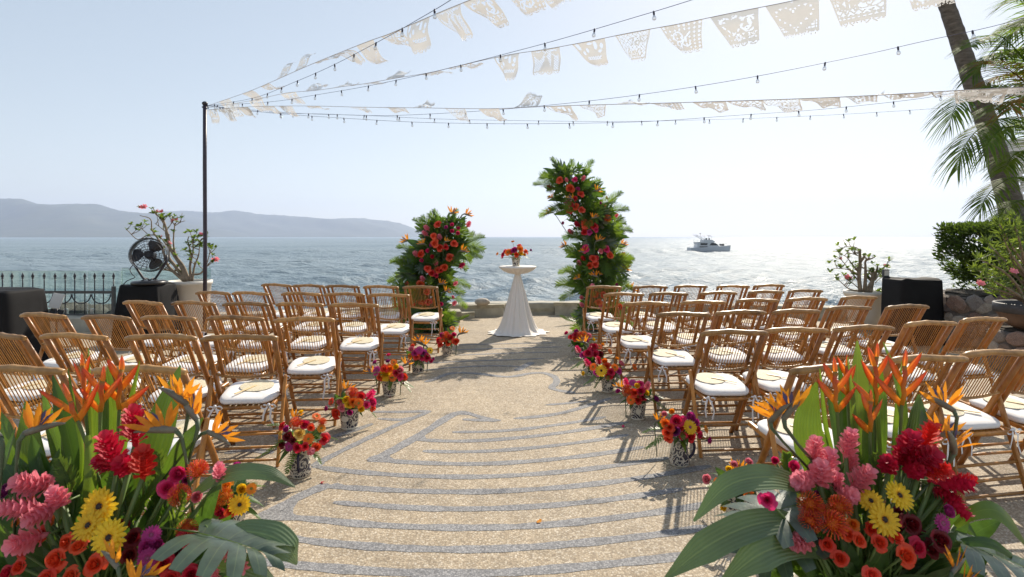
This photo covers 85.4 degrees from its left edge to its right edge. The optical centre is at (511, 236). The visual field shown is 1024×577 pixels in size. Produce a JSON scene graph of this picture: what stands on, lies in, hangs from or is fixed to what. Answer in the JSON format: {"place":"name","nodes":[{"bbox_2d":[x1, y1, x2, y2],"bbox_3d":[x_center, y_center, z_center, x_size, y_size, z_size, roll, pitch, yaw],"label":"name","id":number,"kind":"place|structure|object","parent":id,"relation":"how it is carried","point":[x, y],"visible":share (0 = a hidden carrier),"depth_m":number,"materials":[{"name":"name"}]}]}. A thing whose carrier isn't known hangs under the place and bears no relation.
{"place":"outdoors","nodes":[
{"label":"outdoors","id":0,"kind":"place"},
{"bbox_2d":[0,198,249,236],"bbox_3d":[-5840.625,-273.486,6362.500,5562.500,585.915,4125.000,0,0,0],"label":"hill","id":1,"kind":"structure","parent":0,"point":[21,218],"depth_m":5678.31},
{"bbox_2d":[148,210,421,236],"bbox_3d":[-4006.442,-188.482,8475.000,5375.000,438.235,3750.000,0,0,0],"label":"hill","id":2,"kind":"structure","parent":0,"point":[254,225],"depth_m":7798.86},
{"bbox_2d":[0,237,992,311],"bbox_3d":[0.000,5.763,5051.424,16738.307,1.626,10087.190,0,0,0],"label":"sea","id":3,"kind":"structure","parent":0,"point":[255,263],"depth_m":110.17,"materials":[{"name":"liquid"}]},
{"bbox_2d":[0,314,1023,576],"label":"terrace floor","id":4,"kind":"structure","parent":0,"point":[506,400],"depth_m":3.83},
{"bbox_2d":[0,287,50,364],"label":"draped table","id":5,"kind":"object","parent":4,"relation":"on","point":[15,302],"visible":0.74,"depth_m":6.63,"materials":[{"name":"black fabric"}]},
{"bbox_2d":[0,364,85,461],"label":"bamboo chair","id":6,"kind":"object","parent":4,"relation":"on","point":[5,400],"visible":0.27,"depth_m":2.87,"materials":[{"name":"wood"}]},
{"bbox_2d":[0,332,86,413],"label":"bamboo chair","id":7,"kind":"object","parent":4,"relation":"on","point":[29,352],"visible":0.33,"depth_m":3.85,"materials":[{"name":"wood"}]},
{"bbox_2d":[19,312,104,414],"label":"bamboo chair","id":8,"kind":"object","parent":4,"relation":"on","point":[35,328],"visible":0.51,"depth_m":4.85,"materials":[{"name":"wood"}]},
{"bbox_2d":[39,332,153,415],"bbox_3d":[-2.943,1.102,3.995,0.508,0.912,0.527,0,0,5],"label":"bamboo chair","id":9,"kind":"object","parent":4,"relation":"on","point":[54,337],"visible":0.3,"depth_m":3.81,"materials":[{"name":"wood"}]},
{"bbox_2d":[81,314,172,397],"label":"bamboo chair","id":10,"kind":"object","parent":4,"relation":"on","point":[92,318],"visible":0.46,"depth_m":4.71,"materials":[{"name":"wood"}]},
{"bbox_2d":[111,282,182,347],"bbox_3d":[-5.276,1.110,8.053,0.683,0.872,0.635,0,0,0],"label":"draped table","id":11,"kind":"object","parent":4,"relation":"on","point":[166,295],"visible":0.46,"depth_m":7.79,"materials":[{"name":"black fabric"}]},
{"bbox_2d":[123,238,169,284],"bbox_3d":[-5.213,0.348,7.958,0.515,0.670,0.450,0,0,25],"label":"drum fan","id":12,"kind":"object","parent":11,"relation":"on","point":[138,254],"visible":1,"depth_m":7.92},
{"bbox_2d":[90,364,228,515],"bbox_3d":[-1.886,1.102,3.053,0.508,0.912,0.527,0,0,1],"label":"bamboo chair","id":13,"kind":"object","parent":4,"relation":"on","point":[203,442],"visible":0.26,"depth_m":2.90,"materials":[{"name":"wood"}]},
{"bbox_2d":[122,300,197,385],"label":"bamboo chair","id":14,"kind":"object","parent":4,"relation":"on","point":[160,307],"visible":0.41,"depth_m":5.74,"materials":[{"name":"wood"}]},
{"bbox_2d":[124,333,229,462],"bbox_3d":[-2.352,1.102,3.966,0.508,0.912,0.527,0,0,1],"label":"bamboo chair","id":15,"kind":"object","parent":4,"relation":"on","point":[132,339],"visible":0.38,"depth_m":3.81,"materials":[{"name":"wood"}]},
{"bbox_2d":[140,315,223,410],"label":"bamboo chair","id":16,"kind":"object","parent":4,"relation":"on","point":[146,319],"visible":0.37,"depth_m":4.68,"materials":[{"name":"wood"}]},
{"bbox_2d":[168,279,212,336],"bbox_3d":[-5.086,1.120,8.750,0.656,0.859,0.656,0,0,0],"label":"planter","id":17,"kind":"object","parent":4,"relation":"on","point":[187,290],"visible":0.48,"depth_m":8.53,"materials":[{"name":"ceramic"}]},
{"bbox_2d":[124,204,218,281],"bbox_3d":[-5.359,0.101,8.753,1.485,1.238,0.301,0,0,0],"label":"desert rose","id":18,"kind":"object","parent":17,"relation":"on","point":[182,275],"visible":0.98,"depth_m":8.74,"materials":[{"name":"green plant"}]},
{"bbox_2d":[171,300,236,376],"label":"bamboo chair","id":19,"kind":"object","parent":4,"relation":"on","point":[190,303],"visible":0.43,"depth_m":5.69,"materials":[{"name":"wood"}]},
{"bbox_2d":[202,101,208,335],"bbox_3d":[-4.621,-0.244,8.350,0.240,3.588,0.240,0,0,0],"label":"pole","id":20,"kind":"object","parent":4,"relation":"on","point":[205,107],"visible":0.62,"depth_m":8.32,"materials":[{"name":"metal"}]},
{"bbox_2d":[211,0,570,112],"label":"paper garland","id":21,"kind":"object","parent":20,"relation":"hanging from","point":[480,7],"visible":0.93,"depth_m":4.46},
{"bbox_2d":[209,0,954,117],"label":"paper garland","id":22,"kind":"object","parent":20,"relation":"hanging from","point":[788,17],"visible":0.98,"depth_m":4.21},
{"bbox_2d":[208,87,1023,123],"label":"paper garland","id":23,"kind":"object","parent":20,"relation":"hanging from","point":[990,93],"visible":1,"depth_m":4.31},
{"bbox_2d":[219,18,1022,120],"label":"string lights","id":24,"kind":"object","parent":20,"relation":"hanging from","point":[971,31],"visible":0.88,"depth_m":5.16,"materials":[{"name":"black"}]},
{"bbox_2d":[195,291,253,362],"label":"bamboo chair","id":25,"kind":"object","parent":4,"relation":"on","point":[203,293],"visible":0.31,"depth_m":6.73,"materials":[{"name":"wood"}]},
{"bbox_2d":[217,497,245,520],"bbox_3d":[-1.468,1.469,2.894,0.167,0.164,0.168,0,0,0],"label":"vase","id":26,"kind":"object","parent":4,"relation":"on","point":[239,518],"visible":0.02,"depth_m":2.86,"materials":[{"name":"beige ceramic"}]},
{"bbox_2d":[186,462,264,519],"bbox_3d":[-1.481,1.330,2.900,0.391,0.339,0.377,0,0,0],"label":"bouquet","id":27,"kind":"object","parent":26,"relation":"in","point":[239,503],"visible":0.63,"depth_m":2.78,"materials":[{"name":"yellow plant"}]},
{"bbox_2d":[200,334,290,466],"bbox_3d":[-1.849,1.104,3.944,0.508,0.909,0.527,0,0,-7],"label":"bamboo chair","id":28,"kind":"object","parent":4,"relation":"on","point":[228,397],"visible":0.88,"depth_m":3.80,"materials":[{"name":"wood"}]},
{"bbox_2d":[206,315,288,424],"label":"bamboo chair","id":29,"kind":"object","parent":4,"relation":"on","point":[217,318],"visible":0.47,"depth_m":4.67,"materials":[{"name":"wood"}]},
{"bbox_2d":[222,301,285,390],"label":"bamboo chair","id":30,"kind":"object","parent":4,"relation":"on","point":[226,305],"visible":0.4,"depth_m":5.62,"materials":[{"name":"wood"}]},
{"bbox_2d":[231,291,290,358],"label":"bamboo chair","id":31,"kind":"object","parent":4,"relation":"on","point":[241,293],"visible":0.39,"depth_m":6.67,"materials":[{"name":"wood"}]},
{"bbox_2d":[258,483,330,518],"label":"paving inlay","id":32,"kind":"object","parent":4,"relation":"on","point":[275,509],"visible":0.98,"depth_m":3.26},
{"bbox_2d":[289,444,310,478],"bbox_3d":[-1.367,1.452,3.599,0.156,0.197,0.135,0,0,41],"label":"vase","id":33,"kind":"object","parent":4,"relation":"on","point":[301,467],"visible":0.68,"depth_m":3.56,"materials":[{"name":"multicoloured ceramic"}]},
{"bbox_2d":[254,408,337,473],"bbox_3d":[-1.401,1.281,3.582,0.466,0.331,0.397,0,0,0],"label":"bouquet","id":34,"kind":"object","parent":33,"relation":"in","point":[299,440],"visible":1,"depth_m":3.51,"materials":[{"name":"multicoloured plant"}]},
{"bbox_2d":[275,302,336,390],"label":"bamboo chair","id":35,"kind":"object","parent":4,"relation":"on","point":[299,304],"visible":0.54,"depth_m":5.61,"materials":[{"name":"wood"}]},
{"bbox_2d":[281,291,330,366],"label":"bamboo chair","id":36,"kind":"object","parent":4,"relation":"on","point":[285,294],"visible":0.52,"depth_m":6.60,"materials":[{"name":"wood"}]},
{"bbox_2d":[272,316,342,427],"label":"bamboo chair","id":37,"kind":"object","parent":4,"relation":"on","point":[332,365],"visible":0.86,"depth_m":4.62,"materials":[{"name":"wood"}]},
{"bbox_2d":[323,292,372,369],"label":"bamboo chair","id":38,"kind":"object","parent":4,"relation":"on","point":[347,294],"visible":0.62,"depth_m":6.54,"materials":[{"name":"wood"}]},
{"bbox_2d":[340,408,358,429],"bbox_3d":[-1.318,1.465,4.503,0.175,0.172,0.176,0,0,0],"label":"vase","id":39,"kind":"object","parent":4,"relation":"on","point":[347,421],"visible":0.7,"depth_m":4.44,"materials":[{"name":"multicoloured ceramic"}]},
{"bbox_2d":[324,379,376,420],"bbox_3d":[-1.313,1.372,4.500,0.375,0.400,0.396,0,0,30],"label":"bouquet","id":40,"kind":"object","parent":39,"relation":"in","point":[345,401],"visible":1,"depth_m":4.41,"materials":[{"name":"orange plant"}]},
{"bbox_2d":[328,302,383,393],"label":"bamboo chair","id":41,"kind":"object","parent":4,"relation":"on","point":[376,344],"visible":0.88,"depth_m":5.57,"materials":[{"name":"wood"}]},
{"bbox_2d":[363,285,405,350],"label":"bamboo chair","id":42,"kind":"object","parent":4,"relation":"on","point":[370,287],"visible":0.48,"depth_m":7.53,"materials":[{"name":"wood"}]},
{"bbox_2d":[382,381,396,396],"bbox_3d":[-1.198,1.473,5.428,0.160,0.157,0.161,0,0,0],"label":"vase","id":43,"kind":"object","parent":4,"relation":"on","point":[387,392],"visible":0.69,"depth_m":5.37,"materials":[{"name":"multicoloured ceramic"}]},
{"bbox_2d":[364,353,413,394],"bbox_3d":[-1.209,1.402,5.425,0.488,0.521,0.363,0,0,-14],"label":"bouquet","id":44,"kind":"object","parent":43,"relation":"in","point":[390,373],"visible":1,"depth_m":5.34,"materials":[{"name":"multicoloured plant"}]},
{"bbox_2d":[367,293,413,370],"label":"bamboo chair","id":45,"kind":"object","parent":4,"relation":"on","point":[406,330],"visible":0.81,"depth_m":6.49,"materials":[{"name":"wood"}]},
{"bbox_2d":[366,411,459,460],"bbox_3d":[-0.717,1.548,4.371,0.123,0.001,1.212,0,0,25],"label":"paving inlay","id":46,"kind":"object","parent":4,"relation":"on","point":[416,436],"visible":1,"depth_m":4.26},
{"bbox_2d":[411,360,423,373],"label":"vase","id":47,"kind":"object","parent":4,"relation":"on","point":[418,369],"visible":0.68,"depth_m":6.26,"materials":[{"name":"multicoloured ceramic"}]},
{"bbox_2d":[398,336,434,370],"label":"bouquet","id":48,"kind":"object","parent":47,"relation":"in","point":[418,353],"visible":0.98,"depth_m":6.22,"materials":[{"name":"multicoloured plant"}]},
{"bbox_2d":[402,285,443,352],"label":"bamboo chair","id":49,"kind":"object","parent":4,"relation":"on","point":[436,317],"visible":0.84,"depth_m":7.50,"materials":[{"name":"wood"}]},
{"bbox_2d":[387,205,486,335],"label":"floral column","id":50,"kind":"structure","parent":4,"relation":"on","point":[419,261],"depth_m":8.89,"materials":[{"name":"green plant"}]},
{"bbox_2d":[50,301,847,331],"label":"parapet","id":51,"kind":"structure","parent":4,"relation":"on","point":[78,323],"depth_m":10.40,"materials":[{"name":"concrete"}]},
{"bbox_2d":[1,272,115,315],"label":"iron fence","id":52,"kind":"object","parent":51,"relation":"on","point":[112,292],"visible":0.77,"depth_m":9.29,"materials":[{"name":"metal"}]},
{"bbox_2d":[265,552,680,576],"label":"paving inlay","id":53,"kind":"object","parent":4,"relation":"on","point":[438,572],"visible":0.75,"depth_m":2.58,"materials":[{"name":"stone"}]},
{"bbox_2d":[452,303,505,316],"bbox_3d":[-0.618,1.435,10.782,1.065,0.230,0.167,0,0,-15],"label":"stone bench","id":54,"kind":"object","parent":4,"relation":"on","point":[491,310],"visible":0.72,"depth_m":10.75,"materials":[{"name":"stone"}]},
{"bbox_2d":[264,502,701,530],"bbox_3d":[-0.070,1.548,3.049,2.604,0.001,0.245,0,0,-4],"label":"paving inlay","id":55,"kind":"object","parent":4,"relation":"on","point":[494,527],"visible":0.94,"depth_m":3.01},
{"bbox_2d":[316,457,668,478],"bbox_3d":[-0.096,1.548,3.692,2.434,0.001,0.271,0,0,-4],"label":"paving inlay","id":56,"kind":"object","parent":4,"relation":"on","point":[464,476],"visible":0.99,"depth_m":3.65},
{"bbox_2d":[297,525,706,552],"bbox_3d":[-0.169,1.549,2.850,2.442,0.001,0.269,0,0,0],"label":"paving inlay","id":57,"kind":"object","parent":4,"relation":"on","point":[378,546],"visible":0.85,"depth_m":2.79,"materials":[{"name":"stone"}]},
{"bbox_2d":[333,488,683,510],"bbox_3d":[0.009,1.548,3.240,2.104,0.001,0.198,0,0,-5],"label":"paving inlay","id":58,"kind":"object","parent":4,"relation":"on","point":[516,506],"visible":1,"depth_m":3.20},
{"bbox_2d":[386,446,644,465],"bbox_3d":[0.062,1.548,3.881,1.872,0.001,0.200,0,0,-8],"label":"paving inlay","id":59,"kind":"object","parent":4,"relation":"on","point":[512,462],"visible":1,"depth_m":3.82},
{"bbox_2d":[329,465,711,493],"bbox_3d":[0.103,1.548,3.491,2.534,0.001,0.247,0,0,-7],"label":"paving inlay","id":60,"kind":"object","parent":4,"relation":"on","point":[525,489],"visible":1,"depth_m":3.43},
{"bbox_2d":[419,421,627,441],"bbox_3d":[0.151,1.548,4.363,1.744,0.001,0.185,0,0,-14],"label":"paving inlay","id":61,"kind":"object","parent":4,"relation":"on","point":[532,436],"visible":1,"depth_m":4.30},
{"bbox_2d":[422,434,628,452],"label":"paving inlay","id":62,"kind":"object","parent":4,"relation":"on","point":[527,447],"visible":1,"depth_m":4.06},
{"bbox_2d":[531,156,639,331],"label":"floral column","id":63,"kind":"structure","parent":4,"relation":"on","point":[598,223],"depth_m":9.02,"materials":[{"name":"green plant"}]},
{"bbox_2d":[586,361,597,376],"bbox_3d":[0.897,1.476,6.200,0.153,0.150,0.152,0,0,0],"label":"vase","id":64,"kind":"object","parent":4,"relation":"on","point":[591,372],"visible":0.3,"depth_m":6.15,"materials":[{"name":"multicoloured ceramic"}]},
{"bbox_2d":[570,335,611,371],"bbox_3d":[0.867,1.328,6.190,0.437,0.460,0.417,0,0,30],"label":"bouquet","id":65,"kind":"object","parent":64,"relation":"in","point":[591,352],"visible":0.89,"depth_m":6.12,"materials":[{"name":"multicoloured plant"}]},
{"bbox_2d":[582,285,622,351],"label":"bamboo chair","id":66,"kind":"object","parent":4,"relation":"on","point":[589,319],"visible":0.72,"depth_m":7.50,"materials":[{"name":"wood"}]},
{"bbox_2d":[601,376,614,392],"bbox_3d":[0.959,1.478,5.559,0.150,0.146,0.150,0,0,0],"label":"vase","id":67,"kind":"object","parent":4,"relation":"on","point":[607,386],"visible":0.82,"depth_m":5.50,"materials":[{"name":"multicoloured ceramic"}]},
{"bbox_2d":[581,355,636,387],"bbox_3d":[0.951,1.335,5.539,0.513,0.314,0.365,0,0,-37],"label":"bouquet","id":68,"kind":"object","parent":67,"relation":"in","point":[604,371],"visible":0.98,"depth_m":5.46,"materials":[{"name":"multicoloured plant"}]},
{"bbox_2d":[596,292,644,367],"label":"bamboo chair","id":69,"kind":"object","parent":4,"relation":"on","point":[604,329],"visible":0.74,"depth_m":6.57,"materials":[{"name":"wood"}]},
{"bbox_2d":[630,401,646,420],"bbox_3d":[1.070,1.478,4.727,0.149,0.146,0.150,0,0,0],"label":"vase","id":70,"kind":"object","parent":4,"relation":"on","point":[637,412],"visible":0.74,"depth_m":4.67,"materials":[{"name":"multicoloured ceramic"}]},
{"bbox_2d":[612,377,668,417],"bbox_3d":[1.095,1.381,4.719,0.475,0.390,0.354,0,0,0],"label":"bouquet","id":71,"kind":"object","parent":70,"relation":"in","point":[638,393],"visible":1,"depth_m":4.63,"materials":[{"name":"multicoloured plant"}]},
{"bbox_2d":[614,301,669,389],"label":"bamboo chair","id":72,"kind":"object","parent":4,"relation":"on","point":[630,346],"visible":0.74,"depth_m":5.66,"materials":[{"name":"wood"}]},
{"bbox_2d":[636,292,688,359],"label":"bamboo chair","id":73,"kind":"object","parent":4,"relation":"on","point":[678,294],"visible":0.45,"depth_m":6.63,"materials":[{"name":"wood"}]},
{"bbox_2d":[643,312,710,415],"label":"bamboo chair","id":74,"kind":"object","parent":4,"relation":"on","point":[676,362],"visible":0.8,"depth_m":4.90,"materials":[{"name":"wood"}]},
{"bbox_2d":[669,436,695,467],"bbox_3d":[1.150,1.452,3.788,0.156,0.197,0.135,0,0,-22],"label":"vase","id":75,"kind":"object","parent":4,"relation":"on","point":[679,457],"visible":0.73,"depth_m":3.74,"materials":[{"name":"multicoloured ceramic"}]},
{"bbox_2d":[642,408,711,456],"bbox_3d":[1.121,1.329,3.775,0.507,0.364,0.339,0,0,-39],"label":"bouquet","id":76,"kind":"object","parent":75,"relation":"in","point":[682,427],"visible":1,"depth_m":3.68,"materials":[{"name":"multicoloured plant"}]},
{"bbox_2d":[666,300,726,387],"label":"bamboo chair","id":77,"kind":"object","parent":4,"relation":"on","point":[703,302],"visible":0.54,"depth_m":5.76,"materials":[{"name":"wood"}]},
{"bbox_2d":[684,291,737,365],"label":"bamboo chair","id":78,"kind":"object","parent":4,"relation":"on","point":[728,293],"visible":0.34,"depth_m":6.71,"materials":[{"name":"wood"}]},
{"bbox_2d":[680,329,768,457],"bbox_3d":[1.545,1.102,4.142,0.508,0.912,0.527,0,0,-5],"label":"bamboo chair","id":79,"kind":"object","parent":4,"relation":"on","point":[729,390],"visible":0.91,"depth_m":4.00,"materials":[{"name":"wood"}]},
{"bbox_2d":[694,309,766,411],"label":"bamboo chair","id":80,"kind":"object","parent":4,"relation":"on","point":[755,313],"visible":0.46,"depth_m":5.00,"materials":[{"name":"wood"}]},
{"bbox_2d":[716,298,779,377],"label":"bamboo chair","id":81,"kind":"object","parent":4,"relation":"on","point":[759,300],"visible":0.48,"depth_m":5.93,"materials":[{"name":"wood"}]},
{"bbox_2d":[735,327,828,447],"bbox_3d":[2.026,1.104,4.242,0.508,0.909,0.527,0,0,-6],"label":"bamboo chair","id":82,"kind":"object","parent":4,"relation":"on","point":[767,388],"visible":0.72,"depth_m":4.10,"materials":[{"name":"wood"}]},
{"bbox_2d":[744,308,820,383],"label":"bamboo chair","id":83,"kind":"object","parent":4,"relation":"on","point":[809,312],"visible":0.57,"depth_m":5.08,"materials":[{"name":"wood"}]},
{"bbox_2d":[761,297,827,376],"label":"bamboo chair","id":84,"kind":"object","parent":4,"relation":"on","point":[816,299],"visible":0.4,"depth_m":6.05,"materials":[{"name":"wood"}]},
{"bbox_2d":[748,363,872,496],"bbox_3d":[1.627,1.102,3.074,0.508,0.912,0.527,0,0,-6],"label":"bamboo chair","id":85,"kind":"object","parent":4,"relation":"on","point":[761,428],"visible":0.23,"depth_m":2.95,"materials":[{"name":"wood"}]},
{"bbox_2d":[795,305,871,401],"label":"bamboo chair","id":86,"kind":"object","parent":4,"relation":"on","point":[832,309],"visible":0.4,"depth_m":5.32,"materials":[{"name":"wood"}]},
{"bbox_2d":[813,295,877,364],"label":"bamboo chair","id":87,"kind":"object","parent":4,"relation":"on","point":[855,297],"visible":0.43,"depth_m":6.21,"materials":[{"name":"wood"}]},
{"bbox_2d":[808,324,894,428],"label":"bamboo chair","id":88,"kind":"object","parent":4,"relation":"on","point":[866,327],"visible":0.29,"depth_m":4.15,"materials":[{"name":"wood"}]},
{"bbox_2d":[843,289,881,331],"bbox_3d":[5.852,1.225,9.200,0.636,0.650,0.636,0,0,0],"label":"planter","id":89,"kind":"object","parent":4,"relation":"on","point":[873,316],"visible":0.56,"depth_m":8.96,"materials":[{"name":"ceramic"}]},
{"bbox_2d":[826,236,892,292],"bbox_3d":[5.751,0.469,9.194,1.131,0.950,0.299,0,0,0],"label":"desert rose","id":90,"kind":"object","parent":89,"relation":"on","point":[872,272],"visible":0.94,"depth_m":9.18,"materials":[{"name":"green plant"}]},
{"bbox_2d":[853,304,929,392],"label":"bamboo chair","id":91,"kind":"object","parent":4,"relation":"on","point":[917,314],"visible":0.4,"depth_m":5.42,"materials":[{"name":"wood"}]},
{"bbox_2d":[837,354,968,505],"bbox_3d":[2.268,1.102,3.303,0.508,0.912,0.527,0,0,-7],"label":"bamboo chair","id":92,"kind":"object","parent":4,"relation":"on","point":[957,361],"visible":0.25,"depth_m":3.13,"materials":[{"name":"wood"}]},
{"bbox_2d":[880,276,944,345],"bbox_3d":[5.865,1.070,8.147,0.630,0.951,0.544,0,0,0],"label":"draped speaker","id":93,"kind":"object","parent":4,"relation":"on","point":[928,291],"visible":0.73,"depth_m":7.89},
{"bbox_2d":[867,320,957,402],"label":"bamboo chair","id":94,"kind":"object","parent":4,"relation":"on","point":[903,338],"visible":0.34,"depth_m":4.38,"materials":[{"name":"wood"}]},
{"bbox_2d":[908,316,1007,400],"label":"bamboo chair","id":95,"kind":"object","parent":4,"relation":"on","point":[959,331],"visible":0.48,"depth_m":4.60,"materials":[{"name":"wood"}]},
{"bbox_2d":[907,349,1023,499],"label":"bamboo chair","id":96,"kind":"object","parent":4,"relation":"on","point":[983,423],"visible":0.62,"depth_m":3.30,"materials":[{"name":"wood"}]},
{"bbox_2d":[921,0,1023,229],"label":"areca palm","id":97,"kind":"object","parent":4,"relation":"on","point":[1013,55],"visible":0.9,"depth_m":6.92,"materials":[{"name":"plant"}]},
{"bbox_2d":[943,288,1023,348],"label":"stone wall","id":98,"kind":"structure","parent":4,"relation":"on","point":[959,304],"depth_m":7.69,"materials":[{"name":"stone"}]},
{"bbox_2d":[932,220,1023,290],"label":"hedge","id":99,"kind":"object","parent":98,"relation":"on","point":[954,242],"visible":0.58,"depth_m":8.37,"materials":[{"name":"green plant"}]},
{"bbox_2d":[937,0,1023,287],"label":"palm tree","id":100,"kind":"object","parent":98,"relation":"on","point":[951,19],"visible":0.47,"depth_m":8.81,"materials":[{"name":"brown plant"}]},
{"bbox_2d":[956,363,1023,464],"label":"bamboo chair","id":101,"kind":"object","parent":4,"relation":"on","point":[1016,418],"visible":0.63,"depth_m":3.50,"materials":[{"name":"wood"}]},
{"bbox_2d":[986,326,1023,371],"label":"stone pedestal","id":102,"kind":"object","parent":4,"relation":"on","point":[1008,337],"visible":0.51,"depth_m":6.31,"materials":[{"name":"stone"}]},
{"bbox_2d":[992,300,1023,329],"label":"clay bowl","id":103,"kind":"object","parent":102,"relation":"on","point":[1012,311],"visible":0.93,"depth_m":6.26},
{"bbox_2d":[966,208,1023,304],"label":"oleander","id":104,"kind":"object","parent":103,"relation":"in","point":[1008,245],"visible":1,"depth_m":6.18,"materials":[{"name":"green plant"}]},
{"bbox_3d":[0.090,1.012,8.956,0.584,1.064,0.584,0,0,0],"label":"cocktail table","id":105,"kind":"object","parent":4,"relation":"on","visible":0},
{"bbox_2d":[488,265,549,336],"bbox_3d":[0.111,1.005,8.950,1.012,1.066,0.883,0,0,0],"label":"tablecloth","id":106,"kind":"object","parent":105,"relation":"attached to","point":[517,320],"visible":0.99,"depth_m":8.80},
{"bbox_2d":[0,0,1023,236],"label":"sky","id":107,"kind":"structure","parent":0,"point":[101,101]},
{"bbox_3d":[-1.314,1.365,1.720,0.470,0.370,0.470,0,0,0],"label":"urn","id":108,"kind":"object","parent":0,"visible":0},
{"bbox_2d":[0,348,298,576],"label":"flower arrangement","id":109,"kind":"object","parent":108,"relation":"in","point":[73,508],"visible":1,"depth_m":1.69,"materials":[{"name":"green plant"}]},
{"bbox_3d":[1.152,1.365,1.800,0.470,0.370,0.470,0,0,0],"label":"urn","id":110,"kind":"object","parent":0,"visible":0},
{"bbox_2d":[664,341,1023,576],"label":"flower arrangement","id":111,"kind":"object","parent":110,"relation":"in","point":[820,529],"visible":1,"depth_m":1.74,"materials":[{"name":"green plant"}]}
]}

